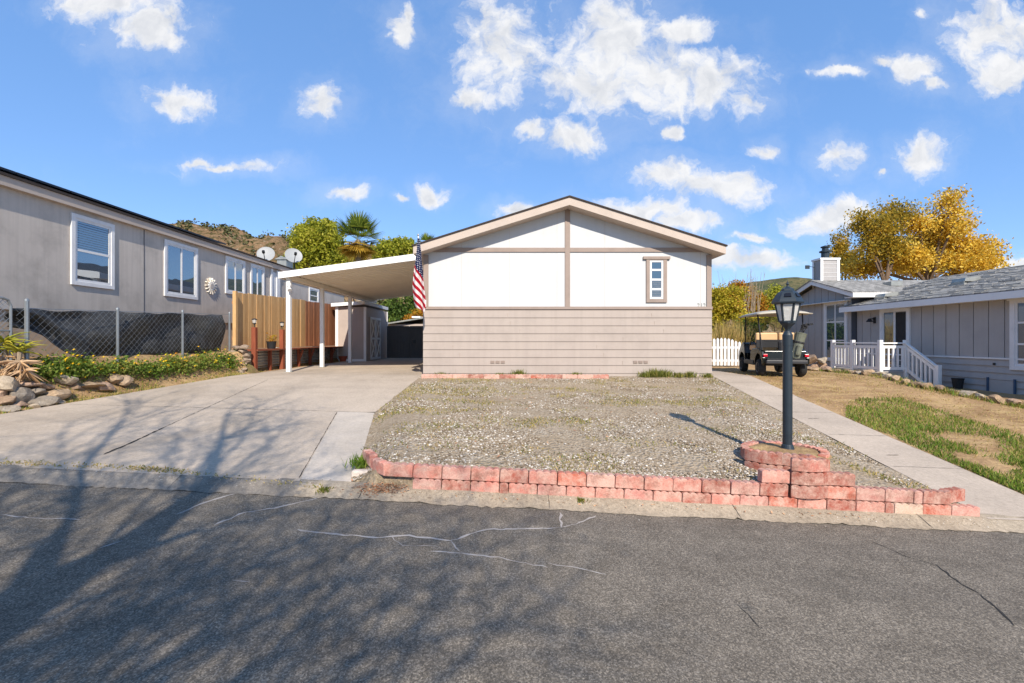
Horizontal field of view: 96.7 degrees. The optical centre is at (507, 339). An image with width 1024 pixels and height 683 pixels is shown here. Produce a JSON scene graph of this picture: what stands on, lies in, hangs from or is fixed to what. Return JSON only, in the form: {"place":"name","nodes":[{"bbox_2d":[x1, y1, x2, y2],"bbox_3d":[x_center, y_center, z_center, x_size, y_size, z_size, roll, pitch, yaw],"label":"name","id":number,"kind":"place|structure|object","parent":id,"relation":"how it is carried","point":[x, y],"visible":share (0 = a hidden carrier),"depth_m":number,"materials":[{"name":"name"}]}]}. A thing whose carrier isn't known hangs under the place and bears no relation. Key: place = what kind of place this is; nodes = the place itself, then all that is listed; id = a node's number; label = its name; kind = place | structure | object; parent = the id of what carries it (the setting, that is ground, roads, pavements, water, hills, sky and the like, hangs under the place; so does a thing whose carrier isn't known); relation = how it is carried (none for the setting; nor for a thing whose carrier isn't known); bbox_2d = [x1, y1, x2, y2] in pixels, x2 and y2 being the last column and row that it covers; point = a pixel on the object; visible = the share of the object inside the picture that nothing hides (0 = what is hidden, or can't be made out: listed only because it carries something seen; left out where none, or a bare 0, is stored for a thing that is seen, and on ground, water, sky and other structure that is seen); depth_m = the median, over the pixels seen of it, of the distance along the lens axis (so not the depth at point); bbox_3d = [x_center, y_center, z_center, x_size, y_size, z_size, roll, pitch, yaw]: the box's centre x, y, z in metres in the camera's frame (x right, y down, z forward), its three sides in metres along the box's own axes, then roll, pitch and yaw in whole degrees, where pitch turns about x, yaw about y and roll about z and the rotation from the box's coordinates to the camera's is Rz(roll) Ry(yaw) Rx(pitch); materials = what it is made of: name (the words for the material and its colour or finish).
{"place":"outdoors","nodes":[
{"label":"outdoors","id":0,"kind":"place"},
{"bbox_2d":[0,346,343,413],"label":"side bank","id":1,"kind":"structure","parent":0,"point":[161,381],"depth_m":9.56,"materials":[{"name":"plant"}]},
{"bbox_2d":[0,375,19,390],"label":"rock","id":2,"kind":"object","parent":1,"relation":"on","point":[8,383],"visible":0.85,"depth_m":6.94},
{"bbox_2d":[8,387,34,402],"bbox_3d":[-7.664,0.874,7.128,0.245,0.283,0.327,0,0,0],"label":"rock","id":3,"kind":"object","parent":1,"relation":"on","point":[26,395],"visible":0.72,"depth_m":7.10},
{"bbox_2d":[0,332,48,388],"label":"aloe plant","id":4,"kind":"object","parent":1,"relation":"on","point":[21,369],"visible":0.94,"depth_m":7.27,"materials":[{"name":"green plant"}]},
{"bbox_2d":[27,395,61,406],"bbox_3d":[-7.506,0.993,7.365,0.351,0.174,0.289,0,0,-23],"label":"rock","id":5,"kind":"object","parent":1,"relation":"on","point":[45,400],"visible":0.87,"depth_m":7.33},
{"bbox_2d":[16,298,230,365],"bbox_3d":[-7.824,-0.109,9.966,0.098,1.342,5.147,0,0,4],"label":"chain link fence","id":6,"kind":"object","parent":1,"relation":"on","point":[26,308],"visible":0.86,"depth_m":9.17,"materials":[{"name":"metal"}]},
{"bbox_2d":[0,296,12,369],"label":"chain link gate","id":7,"kind":"structure","parent":6,"relation":"attached to","point":[10,318],"depth_m":7.31,"materials":[{"name":"metal"}]},
{"bbox_2d":[4,308,225,358],"bbox_3d":[-7.991,0.034,9.959,0.278,1.453,5.115,0,0,4],"label":"shade cloth","id":8,"kind":"object","parent":6,"relation":"attached to","point":[83,320],"visible":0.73,"depth_m":9.47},
{"bbox_2d":[29,346,246,386],"bbox_3d":[-7.671,0.570,9.978,0.831,0.864,5.297,0,0,5],"label":"flower bed foliage","id":9,"kind":"object","parent":1,"relation":"on","point":[50,368],"visible":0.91,"depth_m":9.09,"materials":[{"name":"green plant"}]},
{"bbox_2d":[232,291,334,347],"bbox_3d":[-7.567,-0.638,16.360,0.155,1.877,7.680,0,0,0],"label":"wood fence","id":10,"kind":"object","parent":1,"relation":"on","point":[268,313],"visible":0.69,"depth_m":14.96,"materials":[{"name":"brown wood"}]},
{"bbox_2d":[246,327,342,369],"bbox_3d":[-7.306,0.330,16.520,0.508,1.380,7.460,0,0,0],"label":"ledge bench","id":11,"kind":"object","parent":1,"relation":"on","point":[268,357],"visible":0.59,"depth_m":14.36,"materials":[{"name":"wood"}]},
{"bbox_2d":[0,358,422,480],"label":"driveway","id":12,"kind":"structure","parent":0,"point":[274,424],"depth_m":6.46,"materials":[{"name":"concrete"}]},
{"bbox_2d":[301,412,373,486],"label":"driveway wing","id":13,"kind":"structure","parent":12,"relation":"attached to","point":[345,437],"depth_m":5.63,"materials":[{"name":"concrete"}]},
{"bbox_2d":[278,254,422,371],"bbox_3d":[-4.415,-0.772,17.174,4.110,3.383,8.852,0,0,0],"label":"carport","id":14,"kind":"object","parent":12,"relation":"on","point":[372,280],"visible":0.68,"depth_m":14.86,"materials":[{"name":"white paint"}]},
{"bbox_2d":[331,301,387,360],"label":"shed","id":15,"kind":"structure","parent":12,"relation":"on","point":[369,329],"depth_m":19.50,"materials":[{"name":"white paint"}]},
{"bbox_2d":[370,317,375,359],"bbox_3d":[-6.063,-0.070,20.445,0.084,1.900,0.790,0,0,0],"label":"door","id":16,"kind":"structure","parent":15,"relation":"in","point":[372,320],"depth_m":20.38,"materials":[{"name":"white paint"}]},
{"bbox_2d":[387,326,422,357],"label":"driveway gate","id":17,"kind":"structure","parent":12,"relation":"on","point":[404,341],"depth_m":22.70,"materials":[{"name":"grey plastic"}]},
{"bbox_2d":[170,222,411,304],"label":"rocky hill","id":18,"kind":"structure","parent":0,"point":[279,247],"depth_m":225.39,"materials":[{"name":"stone"}]},
{"bbox_2d":[172,218,386,311],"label":"hillside shrubbery","id":19,"kind":"object","parent":18,"relation":"on","point":[213,228],"visible":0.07,"depth_m":236.45,"materials":[{"name":"plant"}]},
{"bbox_2d":[0,482,1023,682],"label":"road","id":20,"kind":"structure","parent":0,"point":[116,585],"depth_m":2.85,"materials":[{"name":"asphalt"}]},
{"bbox_2d":[0,465,1023,532],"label":"kerb","id":21,"kind":"structure","parent":20,"relation":"on","point":[14,473],"depth_m":4.43,"materials":[{"name":"concrete"}]},
{"bbox_2d":[0,457,329,488],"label":"gutter weeds","id":22,"kind":"object","parent":21,"relation":"on","point":[135,467],"visible":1,"depth_m":4.64,"materials":[{"name":"green plant"}]},
{"bbox_2d":[413,478,441,489],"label":"edging block","id":23,"kind":"structure","parent":21,"relation":"on","point":[429,483],"depth_m":4.53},
{"bbox_2d":[413,463,442,478],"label":"edging block","id":24,"kind":"structure","parent":23,"relation":"on","point":[431,471],"depth_m":4.54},
{"bbox_2d":[442,479,470,490],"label":"edging block","id":25,"kind":"structure","parent":21,"relation":"on","point":[451,484],"depth_m":4.54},
{"bbox_2d":[442,464,470,479],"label":"edging block","id":26,"kind":"structure","parent":25,"relation":"on","point":[455,472],"depth_m":4.54,"materials":[{"name":"concrete"}]},
{"bbox_2d":[471,480,498,492],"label":"edging block","id":27,"kind":"structure","parent":21,"relation":"on","point":[484,486],"depth_m":4.53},
{"bbox_2d":[471,466,499,481],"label":"edging block","id":28,"kind":"structure","parent":27,"relation":"on","point":[483,473],"depth_m":4.54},
{"bbox_2d":[7,464,997,531],"bbox_3d":[-0.194,1.531,4.463,10.188,0.580,0.487,0,0,1],"label":"kerb grit","id":29,"kind":"object","parent":21,"relation":"on","point":[525,495],"visible":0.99,"depth_m":4.47,"materials":[{"name":"gravel"}]},
{"bbox_2d":[509,482,536,493],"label":"edging block","id":30,"kind":"structure","parent":21,"relation":"on","point":[527,488],"depth_m":4.54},
{"bbox_2d":[500,467,527,482],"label":"edging block","id":31,"kind":"structure","parent":30,"relation":"on","point":[516,475],"depth_m":4.54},
{"bbox_2d":[537,484,565,495],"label":"edging block","id":32,"kind":"structure","parent":21,"relation":"on","point":[550,489],"depth_m":4.53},
{"bbox_2d":[528,469,556,484],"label":"edging block","id":33,"kind":"structure","parent":32,"relation":"on","point":[540,476],"depth_m":4.54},
{"bbox_2d":[566,486,594,497],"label":"edging block","id":34,"kind":"structure","parent":21,"relation":"on","point":[582,491],"depth_m":4.53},
{"bbox_2d":[557,470,585,485],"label":"edging block","id":35,"kind":"structure","parent":34,"relation":"on","point":[569,478],"depth_m":4.54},
{"bbox_2d":[335,479,874,518],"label":"leaf litter","id":36,"kind":"object","parent":21,"relation":"on","point":[376,486],"visible":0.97,"depth_m":4.47,"materials":[{"name":"brown plant"}]},
{"bbox_2d":[594,487,623,498],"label":"edging block","id":37,"kind":"structure","parent":21,"relation":"on","point":[606,492],"depth_m":4.53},
{"bbox_2d":[586,472,614,487],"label":"edging block","id":38,"kind":"structure","parent":37,"relation":"on","point":[597,479],"depth_m":4.54,"materials":[{"name":"concrete"}]},
{"bbox_2d":[623,488,652,499],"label":"edging block","id":39,"kind":"structure","parent":21,"relation":"on","point":[641,494],"depth_m":4.53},
{"bbox_2d":[614,473,643,488],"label":"edging block","id":40,"kind":"structure","parent":39,"relation":"on","point":[629,481],"depth_m":4.54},
{"bbox_2d":[652,490,681,501],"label":"edging block","id":41,"kind":"structure","parent":21,"relation":"on","point":[668,496],"depth_m":4.53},
{"bbox_2d":[643,475,672,490],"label":"edging block","id":42,"kind":"structure","parent":41,"relation":"on","point":[654,482],"depth_m":4.54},
{"bbox_2d":[680,491,710,503],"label":"edging block","id":43,"kind":"structure","parent":21,"relation":"on","point":[696,497],"depth_m":4.53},
{"bbox_2d":[672,476,700,491],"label":"edging block","id":44,"kind":"structure","parent":43,"relation":"on","point":[687,484],"depth_m":4.55,"materials":[{"name":"concrete"}]},
{"bbox_2d":[709,493,739,504],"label":"edging block","id":45,"kind":"structure","parent":21,"relation":"on","point":[725,498],"depth_m":4.53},
{"bbox_2d":[700,478,729,493],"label":"edging block","id":46,"kind":"structure","parent":45,"relation":"on","point":[711,485],"depth_m":4.54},
{"bbox_2d":[737,494,767,505],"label":"edging block","id":47,"kind":"structure","parent":21,"relation":"on","point":[760,500],"depth_m":4.54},
{"bbox_2d":[728,479,759,494],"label":"edging block","id":48,"kind":"structure","parent":47,"relation":"on","point":[746,487],"depth_m":4.54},
{"bbox_2d":[767,495,796,507],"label":"edging block","id":49,"kind":"structure","parent":21,"relation":"on","point":[788,501],"depth_m":4.54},
{"bbox_2d":[757,481,787,496],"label":"edging block","id":50,"kind":"structure","parent":49,"relation":"on","point":[773,489],"depth_m":4.54,"materials":[{"name":"concrete"}]},
{"bbox_2d":[757,468,789,483],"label":"edging block","id":51,"kind":"structure","parent":50,"relation":"on","point":[769,475],"depth_m":4.55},
{"bbox_2d":[796,498,825,508],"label":"edging block","id":52,"kind":"structure","parent":21,"relation":"on","point":[813,503],"depth_m":4.54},
{"bbox_2d":[790,484,827,498],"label":"edging block","id":53,"kind":"structure","parent":52,"relation":"on","point":[808,492],"depth_m":4.51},
{"bbox_2d":[790,470,827,485],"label":"edging block","id":54,"kind":"structure","parent":53,"relation":"on","point":[809,478],"depth_m":4.52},
{"bbox_2d":[790,457,828,471],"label":"edging block","id":55,"kind":"structure","parent":54,"relation":"on","point":[802,464],"depth_m":4.53,"materials":[{"name":"concrete"}]},
{"bbox_2d":[825,498,855,510],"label":"edging block","id":56,"kind":"structure","parent":21,"relation":"on","point":[840,504],"depth_m":4.53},
{"bbox_2d":[826,485,855,499],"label":"edging block","id":57,"kind":"structure","parent":56,"relation":"on","point":[842,492],"depth_m":4.54,"materials":[{"name":"concrete"}]},
{"bbox_2d":[827,471,854,486],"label":"edging block","id":58,"kind":"structure","parent":57,"relation":"on","point":[838,478],"depth_m":4.55,"materials":[{"name":"concrete"}]},
{"bbox_2d":[853,500,884,512],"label":"edging block","id":59,"kind":"structure","parent":21,"relation":"on","point":[870,506],"depth_m":4.53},
{"bbox_2d":[852,485,884,501],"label":"edging block","id":60,"kind":"structure","parent":59,"relation":"on","point":[870,493],"depth_m":4.54,"materials":[{"name":"concrete"}]},
{"bbox_2d":[891,502,922,514],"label":"edging block","id":61,"kind":"structure","parent":21,"relation":"on","point":[906,508],"depth_m":4.52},
{"bbox_2d":[880,487,913,502],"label":"edging block","id":62,"kind":"structure","parent":61,"relation":"on","point":[897,494],"depth_m":4.54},
{"bbox_2d":[921,503,950,514],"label":"edging block","id":63,"kind":"structure","parent":21,"relation":"on","point":[938,509],"depth_m":4.53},
{"bbox_2d":[917,488,950,504],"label":"edging block","id":64,"kind":"structure","parent":63,"relation":"on","point":[933,496],"depth_m":4.54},
{"bbox_2d":[946,503,979,516],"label":"edging block","id":65,"kind":"structure","parent":21,"relation":"on","point":[964,510],"depth_m":4.53,"materials":[{"name":"concrete"}]},
{"bbox_2d":[939,486,964,502],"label":"edging block","id":66,"kind":"structure","parent":65,"relation":"on","point":[957,494],"depth_m":4.60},
{"bbox_2d":[0,0,1023,288],"label":"sky","id":67,"kind":"structure","parent":0,"point":[752,127],"materials":[{"name":"blue"}]},
{"bbox_2d":[246,358,891,468],"bbox_3d":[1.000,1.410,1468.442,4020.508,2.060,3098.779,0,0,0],"label":"ground","id":68,"kind":"structure","parent":0,"point":[251,368],"depth_m":13.74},
{"bbox_2d":[0,166,343,356],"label":"neighbour house","id":69,"kind":"structure","parent":68,"relation":"on","point":[62,248],"depth_m":10.18,"materials":[{"name":"grey"}]},
{"bbox_2d":[70,212,114,289],"bbox_3d":[-8.982,-1.885,9.862,0.035,1.480,1.023,0,0,0],"label":"window","id":70,"kind":"structure","parent":69,"relation":"in","point":[92,241],"depth_m":9.82,"materials":[{"name":"white plastic"}]},
{"bbox_2d":[164,239,197,299],"bbox_3d":[-8.982,-1.900,12.528,0.035,1.490,1.279,0,0,0],"label":"window","id":71,"kind":"structure","parent":69,"relation":"in","point":[180,260],"depth_m":12.49,"materials":[{"name":"glass"}]},
{"bbox_2d":[225,256,244,294],"bbox_3d":[-8.982,-2.085,15.000,0.035,1.200,1.076,0,0,0],"label":"window","id":72,"kind":"structure","parent":69,"relation":"in","point":[234,268],"depth_m":14.95,"materials":[{"name":"glass"}]},
{"bbox_2d":[250,263,264,294],"bbox_3d":[-8.982,-1.850,16.323,0.035,1.670,0.885,0,0,0],"label":"window","id":73,"kind":"structure","parent":69,"relation":"in","point":[257,273],"depth_m":16.30,"materials":[{"name":"white plastic"}]},
{"bbox_2d":[270,269,279,347],"bbox_3d":[-8.974,-1.200,17.544,0.048,3.000,0.676,0,0,0],"label":"door","id":74,"kind":"structure","parent":69,"relation":"in","point":[274,281],"depth_m":17.50,"materials":[{"name":"white plastic"}]},
{"bbox_2d":[281,216,353,269],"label":"pepper tree","id":75,"kind":"object","parent":68,"relation":"on","point":[313,244],"visible":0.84,"depth_m":44.98,"materials":[{"name":"green plant"}]},
{"bbox_2d":[329,211,383,300],"bbox_3d":[-11.839,-4.585,36.000,4.557,11.584,4.548,0,0,-26],"label":"fan palm","id":76,"kind":"object","parent":68,"relation":"on","point":[357,249],"visible":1,"depth_m":35.46,"materials":[{"name":"green plant"}]},
{"bbox_2d":[370,235,416,300],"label":"round tree","id":77,"kind":"object","parent":68,"relation":"on","point":[397,246],"visible":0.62,"depth_m":43.01,"materials":[{"name":"green plant"}]},
{"bbox_2d":[380,295,417,322],"bbox_3d":[-7.447,-1.169,33.044,3.519,4.739,2.713,0,0,0],"label":"shrub","id":78,"kind":"object","parent":68,"relation":"on","point":[397,311],"visible":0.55,"depth_m":32.49,"materials":[{"name":"green plant"}]},
{"bbox_2d":[388,316,422,325],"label":"garden shed","id":79,"kind":"structure","parent":68,"relation":"on","point":[417,321],"depth_m":27.00,"materials":[{"name":"white paint"}]},
{"bbox_2d":[412,195,727,375],"bbox_3d":[1.515,-1.252,20.760,7.760,4.605,19.180,0,0,0],"label":"mobile home","id":80,"kind":"object","parent":68,"relation":"on","point":[569,284],"visible":0.94,"depth_m":11.58,"materials":[{"name":"beige"}]},
{"bbox_2d":[643,256,669,302],"bbox_3d":[3.780,-1.539,11.572,0.685,1.168,0.055,0,0,0],"label":"window","id":81,"kind":"structure","parent":80,"relation":"in","point":[656,266],"depth_m":11.57,"materials":[{"name":"white plastic"}]},
{"bbox_3d":[-2.125,-1.665,11.155,0.090,1.694,0.866,0,0,0],"label":"flag pole","id":82,"kind":"object","parent":80,"relation":"attached to","visible":0},
{"bbox_2d":[412,238,425,311],"bbox_3d":[-2.126,-1.533,10.975,0.272,1.748,0.457,0,0,-32],"label":"flag","id":83,"kind":"object","parent":82,"relation":"hanging from","point":[419,298],"visible":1,"depth_m":10.95,"materials":[{"name":"fabric"}]},
{"bbox_2d":[710,283,749,332],"bbox_3d":[11.397,-0.940,23.972,2.429,4.320,1.805,0,0,0],"label":"shrub","id":84,"kind":"object","parent":68,"relation":"on","point":[726,303],"visible":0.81,"depth_m":23.68,"materials":[{"name":"yellow plant"}]},
{"bbox_2d":[718,272,767,326],"bbox_3d":[13.031,-2.242,24.985,3.012,3.400,0.986,0,0,0],"label":"bare shrub","id":85,"kind":"object","parent":68,"relation":"on","point":[753,302],"visible":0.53,"depth_m":25.00,"materials":[{"name":"brown plant"}]},
{"bbox_2d":[726,279,774,321],"bbox_3d":[14.129,-1.217,26.953,2.650,4.874,2.006,0,0,0],"label":"shrub","id":86,"kind":"object","parent":68,"relation":"on","point":[762,302],"visible":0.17,"depth_m":26.62,"materials":[{"name":"yellow plant"}]},
{"bbox_2d":[728,311,776,332],"bbox_3d":[11.779,-0.108,22.060,2.123,2.657,1.660,0,0,0],"label":"shrub","id":87,"kind":"object","parent":68,"relation":"on","point":[751,319],"visible":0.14,"depth_m":21.68,"materials":[{"name":"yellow plant"}]},
{"bbox_2d":[756,283,785,331],"bbox_3d":[16.718,-1.224,28.958,2.739,4.889,1.818,0,0,0],"label":"shrub","id":88,"kind":"object","parent":68,"relation":"on","point":[772,293],"visible":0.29,"depth_m":28.77,"materials":[{"name":"green plant"}]},
{"bbox_2d":[825,228,860,279],"bbox_3d":[28.129,-4.020,38.159,2.814,10.840,2.119,0,0,0],"label":"deciduous tree","id":89,"kind":"object","parent":68,"relation":"on","point":[839,247],"visible":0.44,"depth_m":37.72,"materials":[{"name":"yellow plant"}]},
{"bbox_2d":[839,195,930,279],"bbox_3d":[26.894,-4.492,32.433,7.231,11.784,4.029,0,0,-33],"label":"thinning tree","id":90,"kind":"object","parent":68,"relation":"on","point":[878,233],"visible":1,"depth_m":31.77,"materials":[{"name":"yellow plant"}]},
{"bbox_2d":[790,245,984,366],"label":"gable house","id":91,"kind":"structure","parent":68,"relation":"on","point":[825,292],"depth_m":18.56,"materials":[{"name":"grey"}]},
{"bbox_2d":[824,301,847,361],"bbox_3d":[12.969,-0.350,18.040,0.050,2.380,1.260,0,0,0],"label":"window","id":92,"kind":"structure","parent":91,"relation":"in","point":[835,323],"depth_m":18.03,"materials":[{"name":"white plastic"}]},
{"bbox_2d":[835,183,1021,279],"bbox_3d":[31.224,-4.870,34.106,14.202,12.540,7.162,0,0,-21],"label":"autumn tree","id":93,"kind":"object","parent":68,"relation":"on","point":[937,253],"visible":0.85,"depth_m":33.03,"materials":[{"name":"yellow plant"}]},
{"bbox_2d":[839,265,1023,394],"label":"house","id":94,"kind":"structure","parent":68,"relation":"on","point":[976,341],"depth_m":13.45,"materials":[{"name":"grey"}]},
{"bbox_2d":[879,307,911,369],"bbox_3d":[13.154,-0.055,15.503,0.080,2.110,1.279,0,0,0],"label":"sliding door","id":95,"kind":"structure","parent":94,"relation":"in","point":[893,327],"depth_m":15.47,"materials":[{"name":"white plastic"}]},
{"bbox_2d":[1007,298,1023,370],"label":"window","id":96,"kind":"structure","parent":94,"relation":"in","point":[1016,306],"depth_m":11.78,"materials":[{"name":"white plastic"}]},
{"bbox_2d":[351,376,959,503],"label":"gravel yard","id":97,"kind":"structure","parent":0,"point":[686,461],"depth_m":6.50,"materials":[{"name":"gravel"}]},
{"bbox_2d":[385,461,413,476],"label":"edging block","id":98,"kind":"structure","parent":97,"relation":"on","point":[399,469],"depth_m":4.54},
{"bbox_2d":[361,377,927,488],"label":"weeds","id":99,"kind":"object","parent":97,"relation":"on","point":[636,403],"visible":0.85,"depth_m":7.03,"materials":[{"name":"green plant"}]},
{"bbox_2d":[744,460,782,470],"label":"edging block","id":100,"kind":"structure","parent":97,"relation":"on","point":[754,465],"depth_m":4.97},
{"bbox_2d":[744,448,782,464],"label":"edging block","id":101,"kind":"structure","parent":100,"relation":"on","point":[762,456],"depth_m":4.94,"materials":[{"name":"concrete"}]},
{"bbox_2d":[771,280,803,449],"bbox_3d":[3.225,0.392,5.250,0.282,2.156,0.326,0,0,0],"label":"lamp post","id":102,"kind":"object","parent":97,"relation":"on","point":[787,300],"visible":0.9,"depth_m":5.20,"materials":[{"name":"metal"}]},
{"bbox_2d":[712,318,773,358],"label":"plume grass","id":103,"kind":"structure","parent":0,"point":[729,332],"depth_m":19.68,"materials":[{"name":"plant"}]},
{"bbox_2d":[712,277,811,309],"bbox_3d":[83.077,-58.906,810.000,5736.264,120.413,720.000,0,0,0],"label":"hill","id":104,"kind":"structure","parent":0,"point":[795,283],"depth_m":828.23,"materials":[{"name":"plant"}]},
{"bbox_2d":[749,443,831,459],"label":"planter soil","id":105,"kind":"structure","parent":0,"point":[773,447],"depth_m":5.21,"materials":[{"name":"soil"}]},
{"bbox_2d":[712,362,1023,494],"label":"dry yard","id":106,"kind":"structure","parent":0,"point":[936,402],"depth_m":9.14,"materials":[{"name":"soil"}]},
{"bbox_2d":[712,338,740,365],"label":"picket gate","id":107,"kind":"structure","parent":106,"relation":"on","point":[733,347],"depth_m":15.70,"materials":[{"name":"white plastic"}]},
{"bbox_2d":[738,310,812,375],"bbox_3d":[7.107,0.078,12.296,1.251,1.684,2.354,0,0,13],"label":"golf cart","id":108,"kind":"object","parent":106,"relation":"on","point":[761,352],"visible":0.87,"depth_m":11.80,"materials":[{"name":"black paint"}]},
{"bbox_2d":[793,323,812,358],"bbox_3d":[7.236,0.034,11.259,0.467,0.902,0.312,0,0,-12],"label":"golf bag","id":109,"kind":"object","parent":108,"relation":"on","point":[799,341],"visible":0.94,"depth_m":11.17,"materials":[{"name":"fabric"}]},
{"bbox_2d":[831,340,941,386],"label":"railing","id":110,"kind":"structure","parent":106,"relation":"on","point":[907,349],"depth_m":14.53,"materials":[{"name":"white"}]},
{"bbox_2d":[819,367,1023,408],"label":"border weeds","id":111,"kind":"object","parent":106,"relation":"on","point":[944,390],"visible":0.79,"depth_m":10.03,"materials":[{"name":"green plant"}]},
{"bbox_2d":[844,396,1023,493],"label":"grass","id":112,"kind":"structure","parent":106,"relation":"on","point":[1004,480],"depth_m":7.29,"materials":[{"name":"green plant"}]},
{"bbox_2d":[712,370,1023,519],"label":"walkway","id":113,"kind":"structure","parent":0,"point":[985,495],"depth_m":6.27,"materials":[{"name":"concrete"}]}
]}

